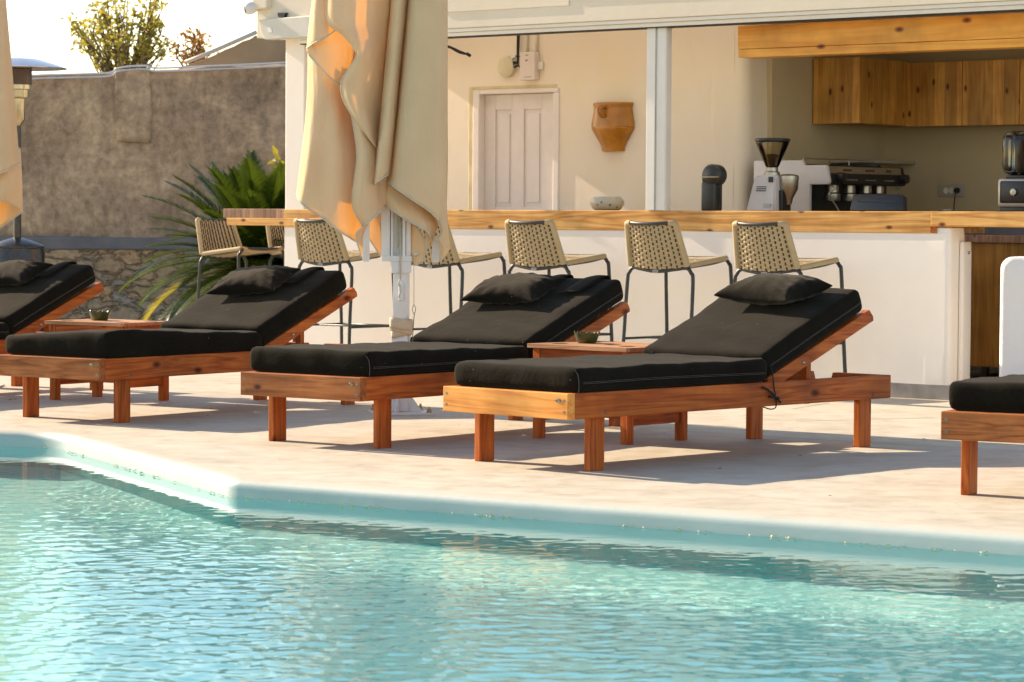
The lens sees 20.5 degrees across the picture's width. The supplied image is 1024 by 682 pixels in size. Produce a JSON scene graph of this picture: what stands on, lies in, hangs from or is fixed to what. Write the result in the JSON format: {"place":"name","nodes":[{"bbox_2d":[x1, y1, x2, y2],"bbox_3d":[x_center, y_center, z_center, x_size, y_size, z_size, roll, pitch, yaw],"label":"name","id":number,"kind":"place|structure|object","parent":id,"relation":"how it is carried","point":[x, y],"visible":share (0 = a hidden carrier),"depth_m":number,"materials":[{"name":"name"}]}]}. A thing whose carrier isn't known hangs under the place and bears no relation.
{"place":"outdoors","nodes":[
{"label":"outdoors","id":0,"kind":"place"},
{"bbox_2d":[55,0,173,72],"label":"tree","id":1,"kind":"object","parent":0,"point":[116,48],"visible":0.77,"depth_m":30.72,"materials":[{"name":"green plant"}]},
{"bbox_2d":[6,0,256,73],"label":"sky","id":2,"kind":"structure","parent":0,"point":[34,31],"materials":[{"name":"white"}]},
{"bbox_2d":[168,22,218,65],"bbox_3d":[-3.478,-1.907,30.995,0.612,3.201,0.585,1,3,22],"label":"shrub","id":3,"kind":"object","parent":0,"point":[199,41],"visible":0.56,"depth_m":30.81,"materials":[{"name":"brown plant"}]},
{"bbox_2d":[179,30,285,68],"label":"sloped parapet","id":4,"kind":"structure","parent":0,"point":[254,49],"depth_m":26.66,"materials":[{"name":"beige paint"}]},
{"bbox_2d":[0,446,1023,681],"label":"water","id":5,"kind":"structure","parent":0,"point":[109,572],"depth_m":8.38,"materials":[{"name":"teal liquid"}]},
{"bbox_2d":[44,447,987,552],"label":"floating petals","id":6,"kind":"object","parent":5,"relation":"on","point":[475,514],"visible":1,"depth_m":10.66,"materials":[{"name":"brown plant"}]},
{"bbox_2d":[0,372,1023,529],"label":"deck","id":7,"kind":"structure","parent":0,"point":[912,480],"depth_m":12.74,"materials":[{"name":"beige concrete"}]},
{"bbox_2d":[0,0,22,386],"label":"folded parasol","id":8,"kind":"object","parent":7,"relation":"on","point":[11,199],"visible":1,"depth_m":17.16,"materials":[{"name":"beige fabric"}]},
{"bbox_2d":[0,58,66,331],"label":"patio heater","id":9,"kind":"object","parent":7,"relation":"on","point":[17,246],"visible":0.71,"depth_m":20.36,"materials":[{"name":"metal"}]},
{"bbox_2d":[0,261,103,389],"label":"sun lounger","id":10,"kind":"object","parent":7,"relation":"on","point":[37,301],"visible":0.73,"depth_m":16.73,"materials":[{"name":"black fabric"}]},
{"bbox_2d":[0,260,52,285],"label":"pillow","id":11,"kind":"object","parent":10,"relation":"on","point":[16,272],"visible":1,"depth_m":16.84,"materials":[{"name":"grey fabric"}]},
{"bbox_2d":[45,319,168,400],"bbox_3d":[-2.296,0.111,16.170,0.600,0.452,0.450,2,3,34],"label":"side table","id":12,"kind":"object","parent":7,"relation":"on","point":[162,383],"visible":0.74,"depth_m":16.11,"materials":[{"name":"brown wood"}]},
{"bbox_2d":[89,310,110,320],"bbox_3d":[-2.359,-0.147,16.229,0.128,0.057,0.128,0,2,0],"label":"ashtray","id":13,"kind":"object","parent":12,"relation":"on","point":[97,315],"visible":1,"depth_m":16.18,"materials":[{"name":"green glass"}]},
{"bbox_2d":[0,266,356,422],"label":"sun lounger","id":14,"kind":"object","parent":7,"relation":"on","point":[209,334],"visible":0.88,"depth_m":14.79,"materials":[{"name":"black fabric"}]},
{"bbox_2d":[206,265,299,295],"bbox_3d":[-1.439,-0.339,15.755,0.440,0.117,0.320,-2,22,27],"label":"pillow","id":15,"kind":"object","parent":14,"relation":"on","point":[252,280],"visible":1,"depth_m":15.67,"materials":[{"name":"grey fabric"}]},
{"bbox_2d":[118,149,284,320],"bbox_3d":[-2.030,-0.620,22.559,2.292,1.837,2.235,0,2,0],"label":"sago palm","id":16,"kind":"object","parent":7,"relation":"on","point":[248,184],"visible":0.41,"depth_m":22.25,"materials":[{"name":"green plant"}]},
{"bbox_2d":[195,217,283,299],"bbox_3d":[-2.054,-0.402,21.246,0.608,1.046,0.547,2,3,40],"label":"bar stool","id":17,"kind":"object","parent":7,"relation":"on","point":[218,239],"visible":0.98,"depth_m":21.29,"materials":[{"name":"beige wicker"}]},
{"bbox_2d":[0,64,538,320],"bbox_3d":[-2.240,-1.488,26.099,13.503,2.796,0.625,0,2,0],"label":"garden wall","id":18,"kind":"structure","parent":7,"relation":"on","point":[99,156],"depth_m":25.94,"materials":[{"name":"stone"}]},
{"bbox_2d":[32,62,285,79],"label":"cable conduits","id":19,"kind":"object","parent":18,"relation":"attached to","point":[114,71],"visible":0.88,"depth_m":25.86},
{"bbox_2d":[265,145,284,175],"bbox_3d":[-1.822,-0.801,23.609,0.744,1.661,0.795,3,3,43],"label":"shrub","id":20,"kind":"object","parent":7,"relation":"on","point":[275,154],"depth_m":23.38,"materials":[{"name":"yellow plant"}]},
{"bbox_2d":[266,225,284,265],"bbox_3d":[-1.577,-0.421,21.760,0.608,1.046,0.547,2,3,40],"label":"bar stool","id":21,"kind":"object","parent":7,"relation":"on","point":[275,232],"visible":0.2,"depth_m":21.77,"materials":[{"name":"beige wicker"}]},
{"bbox_2d":[292,218,392,343],"bbox_3d":[-1.155,-0.305,19.119,0.547,1.046,0.608,2,3,40],"label":"bar stool","id":22,"kind":"object","parent":7,"relation":"on","point":[321,241],"visible":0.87,"depth_m":18.91,"materials":[{"name":"beige wicker"}]},
{"bbox_2d":[296,0,449,414],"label":"folded parasol","id":23,"kind":"object","parent":7,"relation":"on","point":[373,168],"visible":0.98,"depth_m":15.04,"materials":[{"name":"beige fabric"}]},
{"bbox_2d":[241,274,629,448],"bbox_3d":[-0.296,0.069,13.774,0.734,0.766,2.221,2,3,37],"label":"sun lounger","id":24,"kind":"object","parent":7,"relation":"on","point":[424,362],"visible":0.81,"depth_m":13.22,"materials":[{"name":"black fabric"}]},
{"bbox_2d":[460,272,565,304],"bbox_3d":[0.004,-0.267,14.291,0.450,0.109,0.320,1,22,35],"label":"pillow","id":25,"kind":"object","parent":24,"relation":"on","point":[515,288],"visible":1,"depth_m":14.21,"materials":[{"name":"grey fabric"}]},
{"bbox_2d":[411,223,505,329],"bbox_3d":[-0.401,-0.273,18.495,0.547,1.046,0.608,3,3,42],"label":"bar stool","id":26,"kind":"object","parent":7,"relation":"on","point":[453,257],"visible":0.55,"depth_m":18.30,"materials":[{"name":"beige wicker"}]},
{"bbox_2d":[505,219,613,340],"bbox_3d":[0.265,-0.246,17.945,0.547,1.046,0.608,2,3,40],"label":"bar stool","id":27,"kind":"object","parent":7,"relation":"on","point":[534,245],"visible":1,"depth_m":17.74,"materials":[{"name":"beige wicker"}]},
{"bbox_2d":[527,341,687,444],"bbox_3d":[0.469,0.241,13.533,0.640,0.452,0.500,3,3,42],"label":"side table","id":28,"kind":"object","parent":7,"relation":"on","point":[572,349],"visible":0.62,"depth_m":13.41,"materials":[{"name":"brown wood"}]},
{"bbox_2d":[574,331,599,342],"bbox_3d":[0.360,-0.019,13.632,0.128,0.057,0.128,0,2,0],"label":"bowl","id":29,"kind":"object","parent":28,"relation":"on","point":[586,337],"visible":1,"depth_m":13.59,"materials":[{"name":"green ceramic"}]},
{"bbox_2d":[257,0,1023,399],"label":"bar building","id":30,"kind":"structure","parent":7,"relation":"on","point":[691,84],"depth_m":19.10,"materials":[{"name":"white paint"}]},
{"bbox_2d":[244,0,270,14],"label":"security camera","id":31,"kind":"object","parent":30,"relation":"attached to","point":[251,7],"visible":1,"depth_m":19.95,"materials":[{"name":"white paint"}]},
{"bbox_2d":[259,13,309,39],"bbox_3d":[-1.532,-2.204,19.809,0.599,0.184,0.084,2,3,40],"label":"outdoor lamp box","id":32,"kind":"object","parent":30,"relation":"attached to","point":[285,27],"visible":0.74,"depth_m":19.81,"materials":[{"name":"white plastic"}]},
{"bbox_2d":[448,45,470,56],"bbox_3d":[-0.428,-2.105,20.448,0.347,0.126,0.028,2,3,40],"label":"cable bundle","id":33,"kind":"object","parent":30,"relation":"attached to","point":[460,51],"visible":0.71,"depth_m":20.41,"materials":[{"name":"black plastic"}]},
{"bbox_2d":[498,54,516,76],"bbox_3d":[-0.034,-1.963,20.240,0.160,0.161,0.037,2,3,40],"label":"round junction box","id":34,"kind":"object","parent":30,"relation":"attached to","point":[505,67],"visible":1,"depth_m":20.22,"materials":[{"name":"beige plastic"}]},
{"bbox_2d":[468,84,559,209],"bbox_3d":[0.035,-0.826,20.310,0.840,1.999,0.112,2,3,40],"label":"panel door","id":35,"kind":"structure","parent":30,"relation":"attached to","point":[514,134],"depth_m":20.31,"materials":[{"name":"paint"}]},
{"bbox_2d":[484,93,552,209],"bbox_3d":[0.074,-0.797,20.319,0.680,1.940,0.042,2,3,40],"label":"door leaf","id":36,"kind":"structure","parent":35,"relation":"in","point":[518,127],"depth_m":20.29,"materials":[{"name":"paint"}]},
{"bbox_2d":[512,35,519,67],"bbox_3d":[0.046,-2.054,20.159,0.129,0.313,0.011,2,3,40],"label":"cable bundle","id":37,"kind":"object","parent":30,"relation":"hanging from","point":[518,48],"visible":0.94,"depth_m":20.16,"materials":[{"name":"black plastic"}]},
{"bbox_2d":[520,35,543,80],"bbox_3d":[0.139,-2.097,20.077,0.175,0.500,0.059,2,3,40],"label":"control box","id":38,"kind":"object","parent":30,"relation":"attached to","point":[531,65],"visible":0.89,"depth_m":20.07,"materials":[{"name":"white plastic"}]},
{"bbox_2d":[591,102,634,150],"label":"wall amphora","id":39,"kind":"structure","parent":30,"relation":"attached to","point":[612,126],"depth_m":19.57,"materials":[{"name":"ceramic"}]},
{"bbox_2d":[223,209,1023,232],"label":"bar counter","id":40,"kind":"object","parent":30,"relation":"on","point":[884,221],"visible":0.73,"depth_m":17.67,"materials":[{"name":"brown wood"}]},
{"bbox_2d":[590,197,623,209],"bbox_3d":[0.623,-0.900,18.568,0.226,0.090,0.226,2,3,40],"label":"glazed pot","id":41,"kind":"object","parent":40,"relation":"on","point":[606,203],"visible":0.81,"depth_m":18.48,"materials":[{"name":"ceramic"}]},
{"bbox_2d":[701,164,726,210],"bbox_3d":[1.299,-0.983,18.224,0.152,0.307,0.112,2,3,40],"label":"drink mixer","id":42,"kind":"object","parent":40,"relation":"on","point":[714,177],"visible":0.96,"depth_m":18.19,"materials":[{"name":"grey metal"}]},
{"bbox_2d":[747,138,798,210],"bbox_3d":[1.680,-1.058,18.102,0.311,0.472,0.232,2,3,40],"label":"coffee grinder","id":43,"kind":"object","parent":40,"relation":"on","point":[773,189],"visible":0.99,"depth_m":18.04,"materials":[{"name":"silver metal"}]},
{"bbox_2d":[850,194,906,210],"bbox_3d":[2.276,-0.850,17.540,0.389,0.115,0.078,2,3,40],"label":"till screen","id":44,"kind":"object","parent":40,"relation":"on","point":[879,202],"visible":0.94,"depth_m":17.52,"materials":[{"name":"black plastic"}]},
{"bbox_2d":[998,131,1023,211],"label":"bar blender","id":45,"kind":"object","parent":40,"relation":"on","point":[1011,192],"visible":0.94,"depth_m":16.84,"materials":[{"name":"silver metal"}]},
{"bbox_2d":[830,159,914,167],"bbox_3d":[2.529,-1.226,19.875,0.240,0.082,0.720,2,3,40],"label":"wall shelf","id":46,"kind":"object","parent":30,"relation":"attached to","point":[881,162],"depth_m":19.70,"materials":[{"name":"grey paint"}]},
{"bbox_2d":[738,13,1023,58],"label":"timber beam","id":47,"kind":"structure","parent":30,"relation":"attached to","point":[944,33],"depth_m":17.04,"materials":[{"name":"brown wood"}]},
{"bbox_2d":[813,57,1023,127],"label":"wall cabinet","id":48,"kind":"object","parent":30,"relation":"attached to","point":[860,91],"depth_m":19.41,"materials":[{"name":"brown wood"}]},
{"bbox_2d":[861,58,906,125],"bbox_3d":[2.553,-1.711,19.493,0.018,0.445,0.589,2,3,40],"label":"side door","id":49,"kind":"structure","parent":48,"relation":"in","point":[883,82],"depth_m":19.48,"materials":[{"name":"brown wood"}]},
{"bbox_2d":[906,61,962,126],"bbox_3d":[2.917,-1.704,19.570,0.440,0.440,0.018,2,3,40],"label":"front door","id":50,"kind":"structure","parent":48,"relation":"in","point":[934,89],"depth_m":19.56,"materials":[{"name":"brown wood"}]},
{"bbox_2d":[962,59,1019,125],"bbox_3d":[3.260,-1.689,19.287,0.440,0.440,0.018,2,3,40],"label":"front door","id":51,"kind":"structure","parent":48,"relation":"in","point":[991,88],"depth_m":19.28,"materials":[{"name":"brown wood"}]},
{"bbox_2d":[1020,59,1023,124],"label":"front door","id":52,"kind":"structure","parent":48,"relation":"in","point":[1021,60],"depth_m":19.13,"materials":[{"name":"brown wood"}]},
{"bbox_2d":[939,185,964,209],"bbox_3d":[3.075,-0.950,19.886,0.205,0.292,0.049,2,3,40],"label":"wall socket","id":53,"kind":"object","parent":30,"relation":"attached to","point":[954,191],"depth_m":19.89,"materials":[{"name":"grey plastic"}]},
{"bbox_2d":[443,288,890,470],"bbox_3d":[0.740,0.138,12.641,0.746,0.738,2.221,3,3,44],"label":"sun lounger","id":54,"kind":"object","parent":7,"relation":"on","point":[719,353],"visible":0.99,"depth_m":12.40,"materials":[{"name":"black fabric"}]},
{"bbox_2d":[714,273,832,305],"bbox_3d":[1.203,-0.243,13.092,0.310,0.141,0.470,-16,14,-38],"label":"pillow","id":55,"kind":"object","parent":54,"relation":"on","point":[763,289],"visible":1,"depth_m":12.99,"materials":[{"name":"grey fabric"}]},
{"bbox_2d":[622,220,732,341],"bbox_3d":[0.993,-0.215,17.343,0.547,1.046,0.608,2,3,39],"label":"bar stool","id":56,"kind":"object","parent":7,"relation":"on","point":[655,247],"visible":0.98,"depth_m":17.15,"materials":[{"name":"beige wicker"}]},
{"bbox_2d":[732,221,846,372],"bbox_3d":[1.610,-0.189,16.833,0.547,1.046,0.608,2,3,40],"label":"bar stool","id":57,"kind":"object","parent":7,"relation":"on","point":[761,247],"visible":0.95,"depth_m":16.63,"materials":[{"name":"beige wicker"}]},
{"bbox_2d":[958,242,970,380],"bbox_3d":[2.672,-0.121,16.729,0.033,0.928,0.105,2,3,40],"label":"white post","id":58,"kind":"object","parent":7,"relation":"on","point":[964,337],"visible":0.78,"depth_m":16.70,"materials":[{"name":"paint"}]},
{"bbox_2d":[941,374,1023,494],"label":"sun lounger","id":59,"kind":"object","parent":7,"relation":"on","point":[988,409],"visible":1,"depth_m":10.65,"materials":[{"name":"brown wood"}]},
{"bbox_2d":[964,235,1023,376],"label":"wooden side cabinet","id":60,"kind":"object","parent":7,"relation":"on","point":[990,254],"visible":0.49,"depth_m":17.94,"materials":[{"name":"brown wood"}]},
{"bbox_2d":[999,256,1023,376],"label":"white parapet","id":61,"kind":"structure","parent":7,"relation":"on","point":[1011,357],"depth_m":16.14,"materials":[{"name":"white paint"}]},
{"bbox_3d":[2.343,-0.299,19.336,0.700,1.058,1.800,2,3,40],"label":"side counter","id":62,"kind":"object","parent":7,"relation":"on","visible":0},
{"bbox_2d":[754,158,909,210],"bbox_3d":[2.171,-1.020,19.029,0.679,0.402,0.950,2,3,40],"label":"espresso machine","id":63,"kind":"object","parent":62,"relation":"on","point":[833,187],"visible":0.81,"depth_m":18.74,"materials":[{"name":"white metal"}]},
{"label":"pool basin","id":64,"kind":"structure","parent":0,"visible":0},
{"bbox_2d":[0,429,1023,555],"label":"pool edge","id":65,"kind":"object","parent":64,"relation":"on","point":[873,532],"visible":0.9,"depth_m":10.56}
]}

